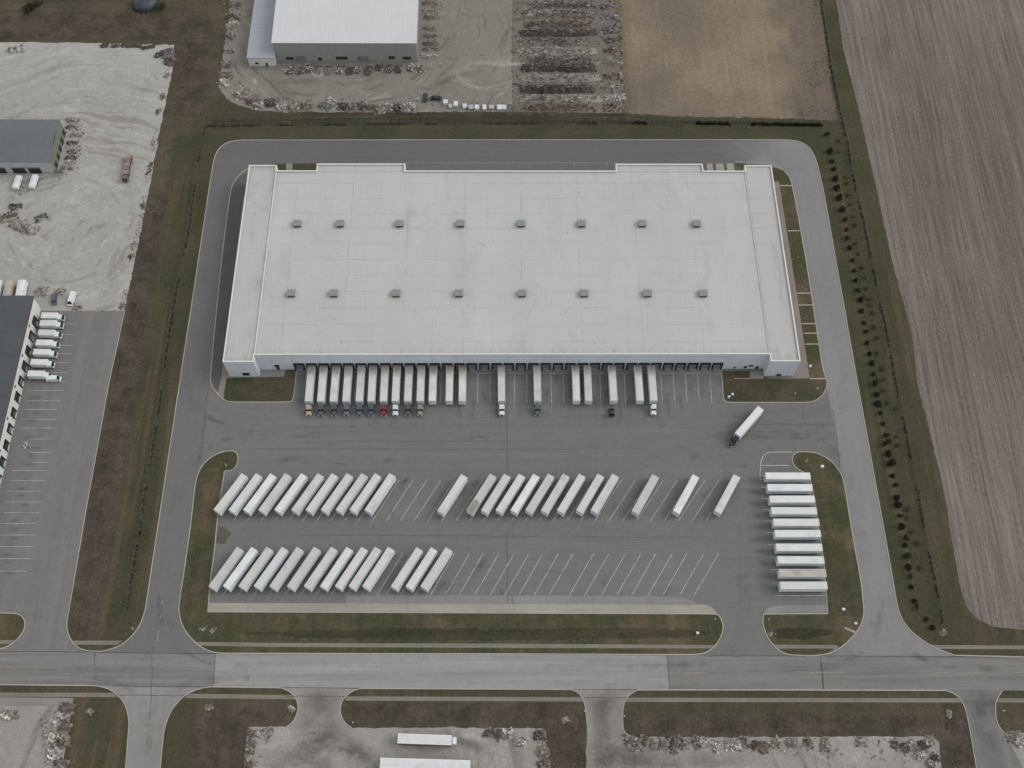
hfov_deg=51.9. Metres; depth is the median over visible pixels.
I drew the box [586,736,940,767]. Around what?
gravel lot
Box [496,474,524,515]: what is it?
semi trailer
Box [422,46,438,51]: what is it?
parts stack
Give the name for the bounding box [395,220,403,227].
rooftop vent
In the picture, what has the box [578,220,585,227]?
rooftop vent
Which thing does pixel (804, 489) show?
semi trailer
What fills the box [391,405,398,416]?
semi tractor
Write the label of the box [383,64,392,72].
parts stack
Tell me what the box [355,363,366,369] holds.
dock door
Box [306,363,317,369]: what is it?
dock door
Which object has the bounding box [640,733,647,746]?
scrap heap
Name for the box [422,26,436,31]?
parts stack
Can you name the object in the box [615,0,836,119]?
stubble field
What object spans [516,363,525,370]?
dock door
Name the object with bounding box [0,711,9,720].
scrap heap
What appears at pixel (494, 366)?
dock door
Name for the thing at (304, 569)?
semi trailer
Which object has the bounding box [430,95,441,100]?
car
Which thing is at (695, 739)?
scrap heap
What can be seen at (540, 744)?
loose rubble
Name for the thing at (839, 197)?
evergreen shrub
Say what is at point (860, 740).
scrap heap
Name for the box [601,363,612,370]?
dock door
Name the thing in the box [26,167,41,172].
roller door
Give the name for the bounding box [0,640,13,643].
footway
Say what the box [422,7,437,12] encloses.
parts stack
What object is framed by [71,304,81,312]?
scrap heap
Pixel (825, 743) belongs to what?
scrap heap
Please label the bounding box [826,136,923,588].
shrub strip weeds
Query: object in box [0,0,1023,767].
ground
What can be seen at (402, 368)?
dock door
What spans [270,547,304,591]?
semi trailer
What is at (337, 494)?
semi trailer
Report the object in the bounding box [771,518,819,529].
semi trailer
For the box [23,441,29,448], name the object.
board pile
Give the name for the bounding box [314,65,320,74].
parts stack
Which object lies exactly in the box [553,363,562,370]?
dock door
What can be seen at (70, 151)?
scrap heap
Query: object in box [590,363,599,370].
dock door
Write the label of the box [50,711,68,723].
scrap heap
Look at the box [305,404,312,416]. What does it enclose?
semi tractor
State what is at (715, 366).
dock door
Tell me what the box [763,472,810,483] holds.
semi trailer
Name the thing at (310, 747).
gravel lot
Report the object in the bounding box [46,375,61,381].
van
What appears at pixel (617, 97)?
scrap heap
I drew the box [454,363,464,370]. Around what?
dock door
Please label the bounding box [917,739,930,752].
scrap heap
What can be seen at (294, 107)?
waste heap
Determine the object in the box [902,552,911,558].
evergreen shrub
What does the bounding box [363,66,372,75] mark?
parts stack
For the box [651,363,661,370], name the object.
dock door
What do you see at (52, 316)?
box truck
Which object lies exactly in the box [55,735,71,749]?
scrap heap
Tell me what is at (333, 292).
rooftop vent
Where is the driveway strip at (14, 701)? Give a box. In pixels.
[0,697,73,705]
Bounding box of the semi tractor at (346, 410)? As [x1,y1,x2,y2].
[343,404,349,416]
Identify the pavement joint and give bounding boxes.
[0,388,995,719]
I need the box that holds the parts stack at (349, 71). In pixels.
[345,67,352,75]
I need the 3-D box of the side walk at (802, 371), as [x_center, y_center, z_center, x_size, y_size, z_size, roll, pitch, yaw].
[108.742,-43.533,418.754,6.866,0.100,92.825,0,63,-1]
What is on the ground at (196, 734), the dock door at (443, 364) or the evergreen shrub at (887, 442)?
the evergreen shrub at (887, 442)
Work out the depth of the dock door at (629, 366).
396.19 m
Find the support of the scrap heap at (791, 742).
on the gravel lot at (618, 755)
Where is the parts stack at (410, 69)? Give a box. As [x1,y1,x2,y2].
[407,64,414,72]
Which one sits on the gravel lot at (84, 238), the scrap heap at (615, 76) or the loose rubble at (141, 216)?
the loose rubble at (141, 216)
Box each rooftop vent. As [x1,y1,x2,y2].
[287,289,295,296]
[293,220,301,227]
[329,289,337,296]
[336,220,343,227]
[392,289,400,296]
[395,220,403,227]
[455,289,462,296]
[456,220,464,227]
[517,220,524,227]
[518,289,526,296]
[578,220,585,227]
[580,289,588,296]
[638,220,646,227]
[643,289,651,296]
[693,220,700,227]
[699,289,707,296]
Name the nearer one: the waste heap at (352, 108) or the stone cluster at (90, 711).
the stone cluster at (90, 711)
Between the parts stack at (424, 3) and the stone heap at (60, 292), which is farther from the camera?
the parts stack at (424, 3)
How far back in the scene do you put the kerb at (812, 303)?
407.58 m
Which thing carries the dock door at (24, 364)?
in the depot building at (19, 316)
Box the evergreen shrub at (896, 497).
[893,495,899,501]
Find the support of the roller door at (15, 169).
in the workshop building at (31, 145)
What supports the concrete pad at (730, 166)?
on the recess gravel
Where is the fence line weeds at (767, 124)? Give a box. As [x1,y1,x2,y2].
[633,120,822,126]
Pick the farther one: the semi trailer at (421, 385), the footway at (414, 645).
the semi trailer at (421, 385)
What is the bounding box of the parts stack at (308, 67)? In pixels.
[304,63,313,73]
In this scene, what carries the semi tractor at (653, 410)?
on the tyre marks
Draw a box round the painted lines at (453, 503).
[0,345,825,595]
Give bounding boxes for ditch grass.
[213,116,821,124]
[244,627,710,641]
[769,627,835,639]
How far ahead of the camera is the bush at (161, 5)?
479.27 m
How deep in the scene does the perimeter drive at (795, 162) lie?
409.03 m
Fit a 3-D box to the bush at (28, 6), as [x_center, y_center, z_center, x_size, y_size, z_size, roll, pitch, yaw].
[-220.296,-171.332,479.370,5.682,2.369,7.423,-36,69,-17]
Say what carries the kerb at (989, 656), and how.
on the ground at (196, 734)
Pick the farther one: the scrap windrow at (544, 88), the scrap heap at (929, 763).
the scrap windrow at (544, 88)
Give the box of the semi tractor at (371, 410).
[367,404,374,416]
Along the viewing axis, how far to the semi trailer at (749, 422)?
384.65 m
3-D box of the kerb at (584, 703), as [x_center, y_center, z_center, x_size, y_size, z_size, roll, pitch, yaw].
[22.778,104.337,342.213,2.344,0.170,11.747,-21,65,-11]
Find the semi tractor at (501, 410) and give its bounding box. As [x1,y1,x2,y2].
[498,404,505,415]
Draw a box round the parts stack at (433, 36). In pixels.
[422,34,437,38]
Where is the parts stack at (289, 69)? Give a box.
[284,64,293,74]
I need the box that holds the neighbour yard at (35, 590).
[0,311,123,650]
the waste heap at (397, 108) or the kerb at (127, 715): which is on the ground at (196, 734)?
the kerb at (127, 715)
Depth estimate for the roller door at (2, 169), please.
436.19 m
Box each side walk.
[218,196,244,397]
[774,181,809,377]
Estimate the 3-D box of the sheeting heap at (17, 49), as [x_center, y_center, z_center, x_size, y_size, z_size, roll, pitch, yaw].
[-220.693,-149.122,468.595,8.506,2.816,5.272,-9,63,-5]
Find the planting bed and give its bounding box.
[772,168,824,377]
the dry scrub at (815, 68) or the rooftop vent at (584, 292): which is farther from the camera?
the dry scrub at (815, 68)
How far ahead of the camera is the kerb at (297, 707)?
340.88 m
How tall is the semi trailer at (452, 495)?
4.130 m
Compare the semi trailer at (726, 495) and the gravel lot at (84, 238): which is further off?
the gravel lot at (84, 238)
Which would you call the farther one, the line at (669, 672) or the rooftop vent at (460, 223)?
the rooftop vent at (460, 223)
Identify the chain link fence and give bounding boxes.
[125,123,204,611]
[205,120,821,125]
[821,1,944,623]
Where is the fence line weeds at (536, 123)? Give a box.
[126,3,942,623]
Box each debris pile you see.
[119,302,125,310]
[139,203,146,209]
[145,168,151,174]
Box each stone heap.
[34,286,48,297]
[54,288,65,296]
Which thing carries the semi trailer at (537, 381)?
on the truck yard at (678, 441)
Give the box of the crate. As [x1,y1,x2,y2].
[453,101,457,107]
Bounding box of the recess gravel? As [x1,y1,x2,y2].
[701,163,745,170]
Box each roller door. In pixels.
[0,167,6,172]
[10,167,26,172]
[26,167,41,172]
[296,56,305,60]
[359,56,368,61]
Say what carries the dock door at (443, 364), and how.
in the warehouse
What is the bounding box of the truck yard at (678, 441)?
[188,169,953,655]
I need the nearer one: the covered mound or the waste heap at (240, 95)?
the waste heap at (240, 95)
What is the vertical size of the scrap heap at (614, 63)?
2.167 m
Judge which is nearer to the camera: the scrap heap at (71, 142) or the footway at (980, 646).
the footway at (980, 646)
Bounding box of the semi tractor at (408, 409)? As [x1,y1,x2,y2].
[404,404,411,416]
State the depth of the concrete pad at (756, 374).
397.93 m
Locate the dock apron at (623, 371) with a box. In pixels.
[297,369,720,374]
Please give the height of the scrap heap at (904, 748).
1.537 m
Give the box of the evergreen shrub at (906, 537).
[903,534,909,540]
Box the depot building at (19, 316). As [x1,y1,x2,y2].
[0,295,40,485]
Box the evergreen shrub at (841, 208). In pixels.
[839,205,846,211]
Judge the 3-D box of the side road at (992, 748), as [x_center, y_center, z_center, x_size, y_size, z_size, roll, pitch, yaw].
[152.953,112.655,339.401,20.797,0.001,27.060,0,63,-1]
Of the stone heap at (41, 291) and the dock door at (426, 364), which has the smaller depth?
the dock door at (426, 364)
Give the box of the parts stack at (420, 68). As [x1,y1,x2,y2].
[416,64,424,72]
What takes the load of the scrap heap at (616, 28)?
on the scrap yard ground at (517, 24)
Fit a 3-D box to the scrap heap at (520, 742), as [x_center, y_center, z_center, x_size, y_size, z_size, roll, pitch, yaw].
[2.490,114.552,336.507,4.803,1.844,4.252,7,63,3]
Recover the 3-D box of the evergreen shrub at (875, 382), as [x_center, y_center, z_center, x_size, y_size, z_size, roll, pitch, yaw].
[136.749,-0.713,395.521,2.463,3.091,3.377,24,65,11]
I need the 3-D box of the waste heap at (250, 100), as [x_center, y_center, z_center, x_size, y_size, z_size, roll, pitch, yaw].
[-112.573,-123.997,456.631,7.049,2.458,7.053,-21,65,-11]
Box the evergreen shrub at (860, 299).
[857,296,863,302]
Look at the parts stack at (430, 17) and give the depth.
479.92 m
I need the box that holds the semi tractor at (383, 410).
[381,405,386,416]
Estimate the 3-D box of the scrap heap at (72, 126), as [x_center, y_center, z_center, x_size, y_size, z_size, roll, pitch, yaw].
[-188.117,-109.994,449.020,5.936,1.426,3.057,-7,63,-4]
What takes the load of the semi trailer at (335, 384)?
on the truck yard at (678, 441)
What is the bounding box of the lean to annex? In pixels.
[246,0,276,65]
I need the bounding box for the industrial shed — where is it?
[271,0,419,61]
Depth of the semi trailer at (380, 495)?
370.76 m
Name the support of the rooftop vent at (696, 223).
on the warehouse
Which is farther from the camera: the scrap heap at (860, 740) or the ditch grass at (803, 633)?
the ditch grass at (803, 633)
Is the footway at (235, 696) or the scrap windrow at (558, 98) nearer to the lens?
the footway at (235, 696)
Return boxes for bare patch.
[216,526,231,543]
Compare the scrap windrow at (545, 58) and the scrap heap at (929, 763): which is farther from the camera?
the scrap windrow at (545, 58)
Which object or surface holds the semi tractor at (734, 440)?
on the tyre marks
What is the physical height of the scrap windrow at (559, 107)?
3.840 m
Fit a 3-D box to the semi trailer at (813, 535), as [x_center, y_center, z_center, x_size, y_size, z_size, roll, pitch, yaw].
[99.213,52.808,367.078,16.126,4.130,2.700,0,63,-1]
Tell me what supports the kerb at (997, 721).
on the ground at (196, 734)
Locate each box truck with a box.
[27,370,52,379]
[30,359,55,368]
[33,349,57,358]
[35,339,59,348]
[38,329,62,338]
[39,320,63,329]
[41,312,64,321]
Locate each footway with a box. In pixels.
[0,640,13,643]
[0,693,117,696]
[73,641,121,644]
[186,694,294,698]
[193,642,717,648]
[346,696,582,701]
[626,698,961,702]
[774,645,837,649]
[932,645,1023,648]
[997,698,1023,702]
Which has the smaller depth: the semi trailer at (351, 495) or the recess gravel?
the semi trailer at (351, 495)
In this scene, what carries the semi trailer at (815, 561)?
on the truck yard at (678, 441)
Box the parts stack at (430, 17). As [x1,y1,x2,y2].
[423,14,439,19]
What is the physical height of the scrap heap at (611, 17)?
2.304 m
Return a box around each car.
[423,93,426,101]
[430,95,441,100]
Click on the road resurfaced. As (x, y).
(464, 671)
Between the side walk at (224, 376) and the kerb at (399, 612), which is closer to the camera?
the kerb at (399, 612)
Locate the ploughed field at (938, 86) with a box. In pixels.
[837,0,1023,629]
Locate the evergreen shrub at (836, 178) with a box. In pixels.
[832,174,838,181]
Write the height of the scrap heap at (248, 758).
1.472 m
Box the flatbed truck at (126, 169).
[121,155,131,181]
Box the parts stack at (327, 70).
[323,65,332,75]
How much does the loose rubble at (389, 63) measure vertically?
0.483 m
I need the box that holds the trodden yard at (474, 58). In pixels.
[219,0,512,112]
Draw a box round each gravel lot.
[0,42,173,310]
[0,706,70,767]
[246,726,545,767]
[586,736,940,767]
[1011,733,1023,767]
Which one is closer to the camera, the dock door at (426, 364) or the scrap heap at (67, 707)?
the scrap heap at (67, 707)
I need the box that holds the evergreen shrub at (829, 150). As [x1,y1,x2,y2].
[827,147,833,154]
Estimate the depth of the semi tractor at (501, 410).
387.96 m
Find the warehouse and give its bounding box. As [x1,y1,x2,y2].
[222,163,800,376]
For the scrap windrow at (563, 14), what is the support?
on the scrap yard ground at (517, 24)
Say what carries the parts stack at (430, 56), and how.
on the trodden yard at (474, 58)
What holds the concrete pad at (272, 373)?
on the truck yard at (678, 441)
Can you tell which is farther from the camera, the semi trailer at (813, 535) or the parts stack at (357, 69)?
the parts stack at (357, 69)
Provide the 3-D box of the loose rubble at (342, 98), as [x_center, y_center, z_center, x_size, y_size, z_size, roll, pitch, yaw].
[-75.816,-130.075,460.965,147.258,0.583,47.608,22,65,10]
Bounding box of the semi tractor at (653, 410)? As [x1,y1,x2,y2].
[650,404,656,415]
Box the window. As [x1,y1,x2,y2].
[336,57,347,59]
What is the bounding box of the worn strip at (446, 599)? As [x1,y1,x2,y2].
[346,595,511,603]
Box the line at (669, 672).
[32,586,1023,741]
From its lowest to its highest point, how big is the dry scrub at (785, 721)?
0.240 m
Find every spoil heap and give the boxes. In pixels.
[0,210,18,223]
[7,219,30,231]
[8,203,22,210]
[21,224,41,234]
[33,213,47,223]
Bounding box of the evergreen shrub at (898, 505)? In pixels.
[893,502,902,508]
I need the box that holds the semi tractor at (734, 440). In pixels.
[728,435,740,447]
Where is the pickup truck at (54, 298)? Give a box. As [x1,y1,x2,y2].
[51,293,56,304]
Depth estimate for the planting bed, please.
419.01 m
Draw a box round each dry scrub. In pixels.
[4,0,209,112]
[76,193,161,636]
[551,724,583,766]
[630,716,958,732]
[798,0,835,115]
[946,718,973,765]
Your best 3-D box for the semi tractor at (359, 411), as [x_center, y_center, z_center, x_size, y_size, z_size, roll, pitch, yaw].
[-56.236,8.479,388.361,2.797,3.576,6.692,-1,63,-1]
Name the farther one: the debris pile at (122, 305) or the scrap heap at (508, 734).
the debris pile at (122, 305)
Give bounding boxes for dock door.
[0,456,5,467]
[3,439,9,451]
[7,423,13,435]
[10,407,16,418]
[14,391,20,403]
[18,375,24,387]
[21,360,27,372]
[25,345,30,357]
[28,330,34,342]
[32,315,37,327]
[293,363,305,370]
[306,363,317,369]
[318,363,329,369]
[330,363,341,369]
[343,363,354,369]
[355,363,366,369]
[368,363,378,369]
[380,363,390,369]
[392,363,403,369]
[405,363,415,370]
[417,363,427,370]
[430,363,439,370]
[442,363,451,370]
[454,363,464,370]
[467,363,476,370]
[479,363,488,370]
[491,363,501,370]
[504,363,513,370]
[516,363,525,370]
[528,363,538,370]
[541,363,550,370]
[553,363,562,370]
[565,363,575,370]
[578,363,587,370]
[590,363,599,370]
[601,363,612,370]
[614,363,624,370]
[626,363,636,370]
[639,363,649,370]
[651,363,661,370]
[662,363,673,370]
[675,363,686,370]
[687,363,698,370]
[699,363,710,370]
[711,363,722,370]
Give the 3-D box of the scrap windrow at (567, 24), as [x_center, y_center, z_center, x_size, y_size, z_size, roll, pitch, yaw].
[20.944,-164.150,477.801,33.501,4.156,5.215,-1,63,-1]
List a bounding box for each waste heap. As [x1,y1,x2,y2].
[233,91,247,100]
[245,94,260,105]
[252,100,264,109]
[264,98,276,107]
[274,102,288,112]
[288,102,301,112]
[298,101,313,112]
[318,101,331,110]
[325,96,337,106]
[337,102,351,112]
[345,103,357,113]
[354,101,365,111]
[365,103,377,114]
[375,103,387,114]
[384,101,393,111]
[391,103,402,113]
[400,100,412,109]
[404,103,416,113]
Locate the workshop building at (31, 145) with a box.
[0,119,65,172]
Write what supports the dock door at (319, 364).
in the warehouse
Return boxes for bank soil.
[268,112,624,116]
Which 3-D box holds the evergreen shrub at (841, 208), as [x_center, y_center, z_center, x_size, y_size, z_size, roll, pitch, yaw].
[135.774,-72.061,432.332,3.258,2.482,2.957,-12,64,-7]
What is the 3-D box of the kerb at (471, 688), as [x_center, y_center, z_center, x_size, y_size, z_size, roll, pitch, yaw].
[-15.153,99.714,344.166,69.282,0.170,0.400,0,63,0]
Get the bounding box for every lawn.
[0,613,23,647]
[179,451,722,653]
[224,370,295,401]
[274,163,316,169]
[722,371,826,401]
[736,163,744,170]
[763,452,862,654]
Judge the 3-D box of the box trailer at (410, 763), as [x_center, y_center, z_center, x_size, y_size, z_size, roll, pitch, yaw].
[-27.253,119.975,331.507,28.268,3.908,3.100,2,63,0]
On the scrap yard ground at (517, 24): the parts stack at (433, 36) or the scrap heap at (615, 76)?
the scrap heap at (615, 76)
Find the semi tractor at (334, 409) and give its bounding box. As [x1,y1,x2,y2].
[331,405,337,416]
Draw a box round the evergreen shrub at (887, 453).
[884,450,891,456]
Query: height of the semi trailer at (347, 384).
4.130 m
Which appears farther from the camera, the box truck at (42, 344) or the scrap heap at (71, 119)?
the scrap heap at (71, 119)
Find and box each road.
[0,651,1023,690]
[97,685,202,767]
[950,691,1022,767]
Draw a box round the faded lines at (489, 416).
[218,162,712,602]
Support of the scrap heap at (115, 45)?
on the gravel lot at (84, 238)
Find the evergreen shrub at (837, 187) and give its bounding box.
[833,184,840,190]
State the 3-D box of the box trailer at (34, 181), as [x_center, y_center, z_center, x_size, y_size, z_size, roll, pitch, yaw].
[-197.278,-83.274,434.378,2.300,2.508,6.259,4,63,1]
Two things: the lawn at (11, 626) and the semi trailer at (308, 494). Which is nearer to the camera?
the lawn at (11, 626)
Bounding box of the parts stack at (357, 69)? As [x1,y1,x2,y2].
[353,65,360,74]
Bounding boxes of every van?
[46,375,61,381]
[67,291,76,305]
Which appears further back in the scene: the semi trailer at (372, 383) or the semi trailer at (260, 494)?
the semi trailer at (372, 383)
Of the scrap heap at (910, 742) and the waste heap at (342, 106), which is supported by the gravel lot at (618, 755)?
the scrap heap at (910, 742)
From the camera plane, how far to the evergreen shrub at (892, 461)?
380.44 m
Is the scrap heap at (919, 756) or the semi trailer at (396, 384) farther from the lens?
the semi trailer at (396, 384)
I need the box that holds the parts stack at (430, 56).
[421,53,437,58]
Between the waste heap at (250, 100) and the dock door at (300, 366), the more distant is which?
the waste heap at (250, 100)
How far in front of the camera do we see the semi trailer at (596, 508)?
371.18 m
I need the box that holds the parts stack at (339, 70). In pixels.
[335,64,344,74]
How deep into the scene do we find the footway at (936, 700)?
343.61 m
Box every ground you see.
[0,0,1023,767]
[511,0,623,112]
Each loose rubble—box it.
[12,68,169,309]
[40,713,913,766]
[222,0,511,111]
[280,0,447,75]
[513,0,622,111]
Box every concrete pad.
[260,370,285,376]
[286,163,291,169]
[707,163,712,170]
[716,163,723,170]
[726,163,733,170]
[750,371,763,378]
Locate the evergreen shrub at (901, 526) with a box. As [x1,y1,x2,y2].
[898,522,905,529]
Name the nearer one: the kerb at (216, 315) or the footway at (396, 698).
the footway at (396, 698)
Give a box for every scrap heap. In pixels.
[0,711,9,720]
[3,708,19,720]
[44,732,61,744]
[46,752,61,762]
[47,743,61,754]
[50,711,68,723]
[52,757,69,767]
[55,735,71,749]
[56,718,72,731]
[57,702,75,713]
[60,165,74,170]
[64,154,78,159]
[64,159,76,164]
[65,124,77,129]
[66,117,79,122]
[66,140,79,144]
[66,149,80,153]
[70,132,83,137]
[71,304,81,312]
[100,43,108,47]
[110,43,119,47]
[119,43,130,47]
[130,43,141,48]
[140,44,155,49]
[154,49,163,57]
[160,47,174,58]
[163,55,175,66]
[243,761,253,767]
[244,746,255,754]
[244,754,254,762]
[245,737,257,748]
[247,729,256,737]
[255,730,264,738]
[262,726,273,735]
[482,726,497,739]
[491,727,503,741]
[501,727,515,739]
[513,737,526,749]
[533,728,547,740]
[535,746,549,758]
[536,755,550,767]
[600,1,617,9]
[600,13,620,21]
[602,23,621,33]
[602,36,622,43]
[603,47,622,56]
[603,58,623,67]
[603,71,625,80]
[603,102,622,111]
[604,82,623,92]
[604,93,625,101]
[622,734,634,750]
[631,736,645,751]
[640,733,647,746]
[648,738,660,751]
[658,737,669,751]
[666,736,678,753]
[673,734,683,750]
[679,738,690,750]
[690,734,701,750]
[698,736,707,747]
[709,738,721,754]
[724,738,734,751]
[730,738,742,752]
[739,735,750,749]
[750,740,760,751]
[758,740,769,754]
[769,735,781,748]
[785,737,797,749]
[803,734,813,750]
[819,735,831,752]
[854,736,866,746]
[889,737,900,750]
[898,742,909,752]
[906,737,917,749]
[910,745,921,753]
[913,750,925,762]
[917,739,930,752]
[924,735,934,745]
[925,759,936,767]
[929,751,940,762]
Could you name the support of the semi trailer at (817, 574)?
on the truck yard at (678, 441)
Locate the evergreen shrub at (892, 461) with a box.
[886,457,895,466]
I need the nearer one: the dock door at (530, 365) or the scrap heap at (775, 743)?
the scrap heap at (775, 743)
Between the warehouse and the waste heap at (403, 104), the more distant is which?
the waste heap at (403, 104)
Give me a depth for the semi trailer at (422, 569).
358.43 m
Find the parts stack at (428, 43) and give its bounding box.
[423,41,437,45]
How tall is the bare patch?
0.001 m
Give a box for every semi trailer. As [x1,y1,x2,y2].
[209,547,244,591]
[213,473,248,515]
[223,547,258,591]
[229,473,262,516]
[239,547,274,591]
[243,473,277,515]
[254,547,289,591]
[258,473,291,515]
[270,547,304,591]
[274,473,307,515]
[287,547,321,591]
[291,473,324,515]
[304,547,338,591]
[305,365,316,404]
[306,473,338,515]
[317,365,327,404]
[320,547,353,591]
[321,473,353,515]
[330,365,340,404]
[335,547,368,591]
[336,473,367,515]
[342,365,352,404]
[349,473,381,515]
[349,547,381,591]
[356,365,365,404]
[362,547,394,591]
[365,473,395,515]
[367,365,377,404]
[380,365,389,404]
[391,547,423,591]
[392,365,400,404]
[404,365,412,404]
[406,547,437,591]
[417,365,424,404]
[421,547,452,592]
[429,365,436,404]
[437,474,467,516]
[445,364,453,404]
[459,364,466,404]
[467,474,496,515]
[481,474,510,516]
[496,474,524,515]
[498,364,504,403]
[510,474,539,515]
[525,474,553,516]
[533,364,540,403]
[541,474,569,515]
[557,474,585,515]
[571,364,579,403]
[576,474,603,515]
[583,364,591,403]
[590,474,618,516]
[608,364,617,403]
[631,474,658,516]
[633,364,643,403]
[647,364,657,403]
[672,474,698,516]
[713,474,739,516]
[734,406,763,439]
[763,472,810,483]
[765,484,812,494]
[767,495,815,506]
[769,507,816,517]
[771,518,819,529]
[773,530,820,540]
[774,543,822,554]
[775,556,824,566]
[777,569,826,579]
[778,581,827,591]
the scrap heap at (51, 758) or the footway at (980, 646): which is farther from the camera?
the footway at (980, 646)
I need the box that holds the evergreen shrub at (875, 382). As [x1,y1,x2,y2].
[873,379,878,385]
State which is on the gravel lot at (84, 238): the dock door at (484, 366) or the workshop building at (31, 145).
the workshop building at (31, 145)
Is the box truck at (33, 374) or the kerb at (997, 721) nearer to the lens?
the kerb at (997, 721)
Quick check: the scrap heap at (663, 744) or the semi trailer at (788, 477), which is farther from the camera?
the semi trailer at (788, 477)
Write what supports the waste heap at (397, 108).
on the trodden yard at (474, 58)
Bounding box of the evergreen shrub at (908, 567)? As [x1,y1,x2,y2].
[904,563,911,570]
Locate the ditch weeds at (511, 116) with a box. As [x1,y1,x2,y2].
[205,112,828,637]
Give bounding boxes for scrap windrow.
[516,93,602,103]
[517,46,597,55]
[518,28,597,37]
[518,37,590,45]
[518,83,595,93]
[519,9,599,19]
[519,73,600,82]
[520,54,599,63]
[520,62,596,72]
[521,102,597,111]
[523,19,593,28]
[527,0,598,8]
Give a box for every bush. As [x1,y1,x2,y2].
[22,2,34,12]
[30,0,43,6]
[155,2,164,10]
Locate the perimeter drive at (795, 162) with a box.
[103,140,952,656]
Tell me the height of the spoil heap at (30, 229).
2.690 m
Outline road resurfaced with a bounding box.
[213,654,668,688]
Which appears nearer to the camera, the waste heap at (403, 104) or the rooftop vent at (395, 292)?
the rooftop vent at (395, 292)
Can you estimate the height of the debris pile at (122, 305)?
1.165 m
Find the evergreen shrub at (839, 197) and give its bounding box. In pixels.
[836,193,842,200]
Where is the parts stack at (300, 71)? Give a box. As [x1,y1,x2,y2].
[296,66,303,75]
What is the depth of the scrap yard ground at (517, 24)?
470.74 m
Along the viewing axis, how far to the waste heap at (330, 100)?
456.47 m
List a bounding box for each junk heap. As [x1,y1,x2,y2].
[216,78,230,86]
[218,71,233,78]
[220,60,234,68]
[223,32,235,40]
[223,47,235,53]
[225,20,238,29]
[227,0,242,8]
[228,13,240,20]
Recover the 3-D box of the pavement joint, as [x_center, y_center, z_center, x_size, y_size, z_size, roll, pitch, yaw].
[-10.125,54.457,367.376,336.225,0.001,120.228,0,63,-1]
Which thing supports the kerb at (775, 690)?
on the ground at (196, 734)
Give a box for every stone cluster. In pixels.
[85,708,93,715]
[204,703,213,710]
[287,704,295,711]
[561,716,569,723]
[939,629,948,635]
[946,709,951,718]
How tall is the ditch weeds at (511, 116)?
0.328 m
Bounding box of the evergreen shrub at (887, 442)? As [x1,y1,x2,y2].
[883,438,891,446]
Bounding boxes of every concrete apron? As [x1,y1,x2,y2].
[209,603,716,613]
[765,605,826,612]
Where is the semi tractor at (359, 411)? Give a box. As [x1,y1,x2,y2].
[356,404,362,416]
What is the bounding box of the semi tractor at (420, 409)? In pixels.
[416,404,423,416]
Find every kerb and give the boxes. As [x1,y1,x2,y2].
[0,612,25,648]
[0,684,88,685]
[66,311,124,651]
[89,685,128,767]
[102,139,953,654]
[160,686,211,767]
[178,450,723,654]
[210,169,296,402]
[212,686,279,687]
[280,687,297,726]
[340,688,359,727]
[360,688,571,689]
[572,689,586,722]
[622,690,636,735]
[637,689,945,690]
[721,161,826,402]
[762,451,864,655]
[946,690,976,767]
[954,655,1023,657]
[995,690,1015,751]
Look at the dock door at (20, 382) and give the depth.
390.38 m
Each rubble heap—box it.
[1004,730,1020,742]
[1015,730,1023,747]
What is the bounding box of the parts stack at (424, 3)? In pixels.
[422,1,437,5]
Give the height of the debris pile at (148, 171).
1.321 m
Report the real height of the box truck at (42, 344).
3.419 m
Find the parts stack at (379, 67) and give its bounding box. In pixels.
[373,63,383,71]
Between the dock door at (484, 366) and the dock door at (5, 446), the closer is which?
the dock door at (5, 446)
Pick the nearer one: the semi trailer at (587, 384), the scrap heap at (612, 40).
the semi trailer at (587, 384)
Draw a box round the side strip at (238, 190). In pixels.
[211,171,247,391]
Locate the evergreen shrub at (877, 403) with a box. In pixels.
[874,400,881,407]
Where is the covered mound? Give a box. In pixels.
[132,0,157,13]
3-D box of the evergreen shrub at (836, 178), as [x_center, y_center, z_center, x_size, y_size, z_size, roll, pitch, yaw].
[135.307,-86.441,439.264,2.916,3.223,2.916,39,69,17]
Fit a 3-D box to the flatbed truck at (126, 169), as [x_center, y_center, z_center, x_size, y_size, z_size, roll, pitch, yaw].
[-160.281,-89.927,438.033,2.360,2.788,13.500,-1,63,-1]
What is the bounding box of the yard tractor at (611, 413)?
[609,408,614,416]
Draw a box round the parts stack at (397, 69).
[394,65,401,73]
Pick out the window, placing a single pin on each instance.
(337, 58)
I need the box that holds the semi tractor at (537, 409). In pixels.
[534,404,540,415]
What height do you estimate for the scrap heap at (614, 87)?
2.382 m
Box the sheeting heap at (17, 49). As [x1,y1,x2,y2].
[7,44,24,54]
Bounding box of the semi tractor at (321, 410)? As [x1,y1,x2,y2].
[317,405,324,416]
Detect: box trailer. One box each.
[0,280,3,294]
[3,280,15,294]
[12,175,22,189]
[15,280,27,294]
[28,174,38,188]
[380,758,470,767]
[397,733,456,746]
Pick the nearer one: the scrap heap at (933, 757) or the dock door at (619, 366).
the scrap heap at (933, 757)
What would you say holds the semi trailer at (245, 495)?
on the truck yard at (678, 441)
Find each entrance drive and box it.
[284,688,354,727]
[575,690,634,767]

